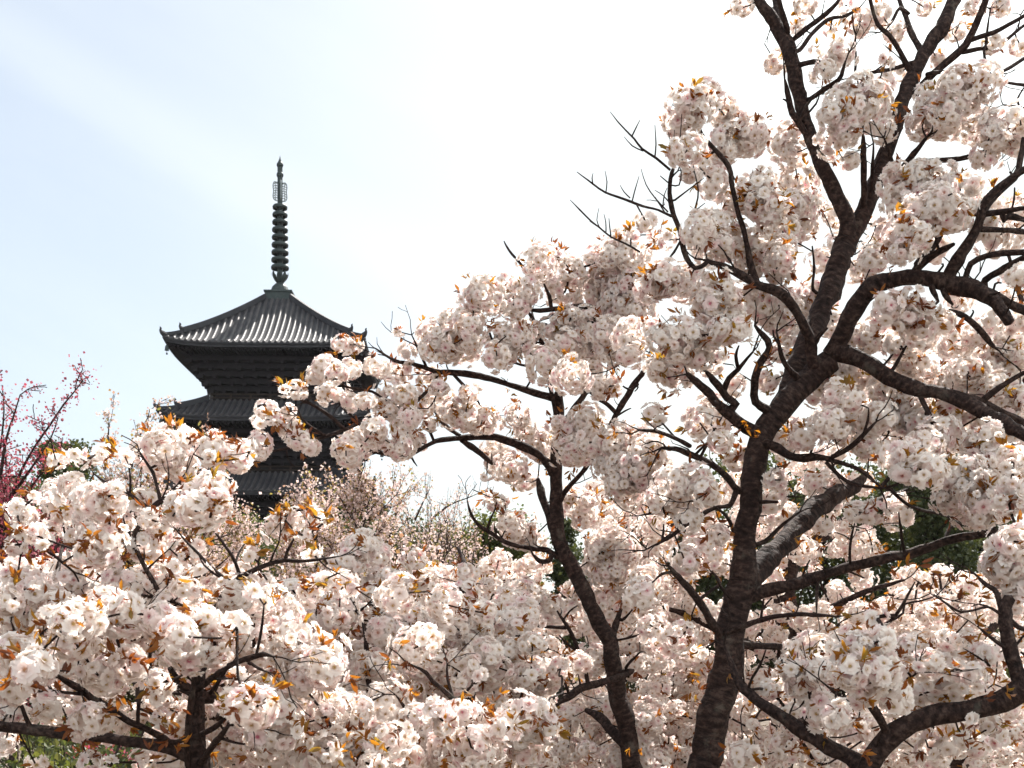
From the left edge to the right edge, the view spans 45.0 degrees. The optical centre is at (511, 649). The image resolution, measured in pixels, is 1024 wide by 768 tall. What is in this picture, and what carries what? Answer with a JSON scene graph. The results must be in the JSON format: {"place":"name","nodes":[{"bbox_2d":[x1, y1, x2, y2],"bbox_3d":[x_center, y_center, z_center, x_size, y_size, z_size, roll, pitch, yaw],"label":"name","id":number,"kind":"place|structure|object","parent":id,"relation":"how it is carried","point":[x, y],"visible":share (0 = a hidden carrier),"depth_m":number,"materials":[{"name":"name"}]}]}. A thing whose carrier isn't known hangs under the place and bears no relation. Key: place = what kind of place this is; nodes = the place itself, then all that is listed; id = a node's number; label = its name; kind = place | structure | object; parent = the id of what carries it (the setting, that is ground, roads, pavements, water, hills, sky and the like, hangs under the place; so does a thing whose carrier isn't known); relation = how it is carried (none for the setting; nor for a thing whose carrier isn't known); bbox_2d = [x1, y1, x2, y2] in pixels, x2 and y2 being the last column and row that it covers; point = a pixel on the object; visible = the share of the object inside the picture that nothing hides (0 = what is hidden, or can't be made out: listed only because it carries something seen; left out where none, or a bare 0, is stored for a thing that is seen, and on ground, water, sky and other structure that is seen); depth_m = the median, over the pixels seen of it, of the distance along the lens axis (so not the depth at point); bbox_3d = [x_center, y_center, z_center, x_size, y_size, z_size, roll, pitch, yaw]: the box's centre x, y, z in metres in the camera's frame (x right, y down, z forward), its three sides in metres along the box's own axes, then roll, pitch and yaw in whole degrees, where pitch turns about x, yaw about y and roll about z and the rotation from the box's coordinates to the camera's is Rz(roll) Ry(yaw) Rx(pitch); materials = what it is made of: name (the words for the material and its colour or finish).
{"place":"outdoors","nodes":[
{"label":"outdoors","id":0,"kind":"place"},
{"bbox_2d":[0,655,1018,767],"bbox_3d":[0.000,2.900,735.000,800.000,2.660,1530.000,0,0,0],"label":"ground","id":1,"kind":"structure","parent":0,"point":[579,730],"depth_m":23.80,"materials":[{"name":"green plant"}]},
{"bbox_2d":[0,351,99,767],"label":"crimson tree","id":2,"kind":"object","parent":1,"relation":"on","point":[5,490],"visible":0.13,"depth_m":8.99,"materials":[{"name":"plant"}]},
{"bbox_2d":[0,736,124,767],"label":"shrub","id":3,"kind":"object","parent":1,"relation":"on","point":[57,756],"visible":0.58,"depth_m":8.48,"materials":[{"name":"green plant"}]},
{"bbox_2d":[0,747,129,767],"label":"shrub","id":4,"kind":"object","parent":1,"relation":"on","point":[73,762],"visible":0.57,"depth_m":8.02,"materials":[{"name":"green plant"}]},
{"bbox_2d":[0,463,136,744],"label":"tree","id":5,"kind":"object","parent":1,"relation":"on","point":[70,468],"visible":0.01,"depth_m":25.38,"materials":[{"name":"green plant"}]},
{"bbox_2d":[19,436,126,744],"bbox_3d":[-10.776,-1.395,29.957,3.106,7.680,2.640,0,0,-28],"label":"evergreen tree","id":6,"kind":"object","parent":1,"relation":"on","point":[76,444],"visible":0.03,"depth_m":30.04,"materials":[{"name":"green plant"}]},
{"bbox_2d":[0,721,152,767],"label":"shrub","id":7,"kind":"object","parent":1,"relation":"on","point":[49,741],"visible":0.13,"depth_m":13.48,"materials":[{"name":"green plant"}]},
{"bbox_2d":[20,730,141,767],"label":"shrub","id":8,"kind":"object","parent":1,"relation":"on","point":[125,757],"visible":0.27,"depth_m":9.71,"materials":[{"name":"green plant"}]},
{"bbox_2d":[20,711,154,758],"bbox_3d":[-5.347,1.204,16.061,2.286,0.957,2.233,0,0,0],"label":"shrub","id":9,"kind":"object","parent":1,"relation":"on","point":[148,724],"depth_m":15.67,"materials":[{"name":"green plant"}]},
{"bbox_2d":[66,741,140,767],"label":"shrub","id":10,"kind":"object","parent":1,"relation":"on","point":[114,751],"visible":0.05,"depth_m":10.27,"materials":[{"name":"green plant"}]},
{"bbox_2d":[6,389,271,752],"bbox_3d":[-4.732,-0.850,16.227,3.997,5.099,3.176,0,0,-37],"label":"cherry tree","id":11,"kind":"object","parent":1,"relation":"on","point":[237,531],"visible":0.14,"depth_m":15.92,"materials":[{"name":"white plant"}]},
{"bbox_2d":[90,478,268,737],"bbox_3d":[-10.269,-0.969,34.262,7.412,7.573,7.109,0,0,0],"label":"tree","id":12,"kind":"object","parent":1,"relation":"on","point":[129,696],"visible":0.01,"depth_m":33.67,"materials":[{"name":"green plant"}]},
{"bbox_2d":[0,412,366,767],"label":"cherry tree","id":13,"kind":"object","parent":1,"relation":"on","point":[62,613],"visible":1,"depth_m":2.90,"materials":[{"name":"white plant"}]},
{"bbox_2d":[93,520,361,709],"bbox_3d":[-3.828,-0.240,18.026,3.534,3.918,3.491,0,0,24],"label":"tree","id":14,"kind":"object","parent":1,"relation":"on","point":[297,566],"depth_m":17.69,"materials":[{"name":"white plant"}]},
{"bbox_2d":[187,510,322,726],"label":"tree","id":15,"kind":"object","parent":1,"relation":"on","point":[263,544],"visible":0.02,"depth_m":42.88,"materials":[{"name":"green plant"}]},
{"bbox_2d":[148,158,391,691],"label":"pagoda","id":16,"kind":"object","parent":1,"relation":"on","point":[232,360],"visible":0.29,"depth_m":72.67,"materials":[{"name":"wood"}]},
{"bbox_2d":[263,458,425,577],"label":"cherry tree","id":17,"kind":"object","parent":1,"relation":"on","point":[331,538],"visible":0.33,"depth_m":19.32,"materials":[{"name":"white plant"}]},
{"bbox_2d":[231,527,559,767],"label":"cherry tree","id":18,"kind":"object","parent":1,"relation":"on","point":[402,718],"visible":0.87,"depth_m":3.28,"materials":[{"name":"white plant"}]},
{"bbox_2d":[274,502,558,638],"bbox_3d":[-2.747,-0.658,39.895,10.300,8.110,9.062,0,0,-39],"label":"tree","id":19,"kind":"object","parent":1,"relation":"on","point":[400,529],"visible":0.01,"depth_m":37.57,"materials":[{"name":"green plant"}]},
{"bbox_2d":[272,532,580,700],"bbox_3d":[-0.924,0.288,11.947,3.484,2.823,2.432,0,0,0],"label":"tree","id":20,"kind":"object","parent":1,"relation":"on","point":[432,555],"visible":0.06,"depth_m":11.31,"materials":[{"name":"white plant"}]},
{"bbox_2d":[375,464,492,605],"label":"cherry tree","id":21,"kind":"object","parent":1,"relation":"on","point":[472,551],"visible":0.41,"depth_m":23.58,"materials":[{"name":"white plant"}]},
{"bbox_2d":[239,224,673,767],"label":"cherry tree","id":22,"kind":"object","parent":1,"relation":"on","point":[600,322],"visible":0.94,"depth_m":4.72,"materials":[{"name":"white plant"}]},
{"bbox_2d":[416,503,551,596],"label":"evergreen tree","id":23,"kind":"object","parent":1,"relation":"on","point":[494,543],"visible":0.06,"depth_m":36.99,"materials":[{"name":"green plant"}]},
{"bbox_2d":[402,478,713,767],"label":"cherry tree","id":24,"kind":"object","parent":1,"relation":"on","point":[492,569],"visible":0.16,"depth_m":5.85,"materials":[{"name":"white plant"}]},
{"bbox_2d":[543,517,591,734],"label":"tree","id":25,"kind":"object","parent":1,"relation":"on","point":[570,536],"visible":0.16,"depth_m":39.70,"materials":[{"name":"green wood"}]},
{"bbox_2d":[555,509,804,734],"bbox_3d":[5.199,-0.765,35.853,7.907,7.552,8.768,0,0,0],"label":"tree","id":26,"kind":"object","parent":1,"relation":"on","point":[711,647],"visible":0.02,"depth_m":34.73,"materials":[{"name":"green plant"}]},
{"bbox_2d":[604,443,921,767],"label":"cherry tree","id":27,"kind":"object","parent":1,"relation":"on","point":[657,695],"visible":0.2,"depth_m":5.50,"materials":[{"name":"white plant"}]},
{"bbox_2d":[570,0,1023,767],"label":"cherry tree","id":28,"kind":"object","parent":1,"relation":"on","point":[858,390],"visible":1,"depth_m":3.89,"materials":[{"name":"white plant"}]},
{"bbox_2d":[672,441,981,709],"bbox_3d":[8.282,-1.460,34.048,8.896,8.558,9.323,0,0,41],"label":"evergreen tree","id":29,"kind":"object","parent":1,"relation":"on","point":[883,536],"visible":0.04,"depth_m":32.56,"materials":[{"name":"green plant"}]},
{"bbox_2d":[712,553,1023,767],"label":"cherry tree","id":30,"kind":"object","parent":1,"relation":"on","point":[871,672],"visible":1,"depth_m":3.04,"materials":[{"name":"white plant"}]},
{"bbox_2d":[829,453,1022,729],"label":"conifer","id":31,"kind":"object","parent":1,"relation":"on","point":[929,526],"visible":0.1,"depth_m":29.43,"materials":[{"name":"green plant"}]},
{"bbox_2d":[848,57,1023,524],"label":"cherry tree","id":32,"kind":"object","parent":1,"relation":"on","point":[1017,241],"visible":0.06,"depth_m":5.40,"materials":[{"name":"white plant"}]},
{"bbox_2d":[856,560,1023,767],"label":"cherry tree","id":33,"kind":"object","parent":1,"relation":"on","point":[928,624],"visible":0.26,"depth_m":6.05,"materials":[{"name":"white plant"}]},
{"bbox_2d":[955,448,1023,674],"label":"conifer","id":34,"kind":"object","parent":1,"relation":"on","point":[982,549],"depth_m":35.16,"materials":[{"name":"green plant"}]},
{"bbox_2d":[0,0,1023,642],"label":"sky","id":35,"kind":"structure","parent":0,"point":[142,142],"materials":[{"name":"white"}]}
]}

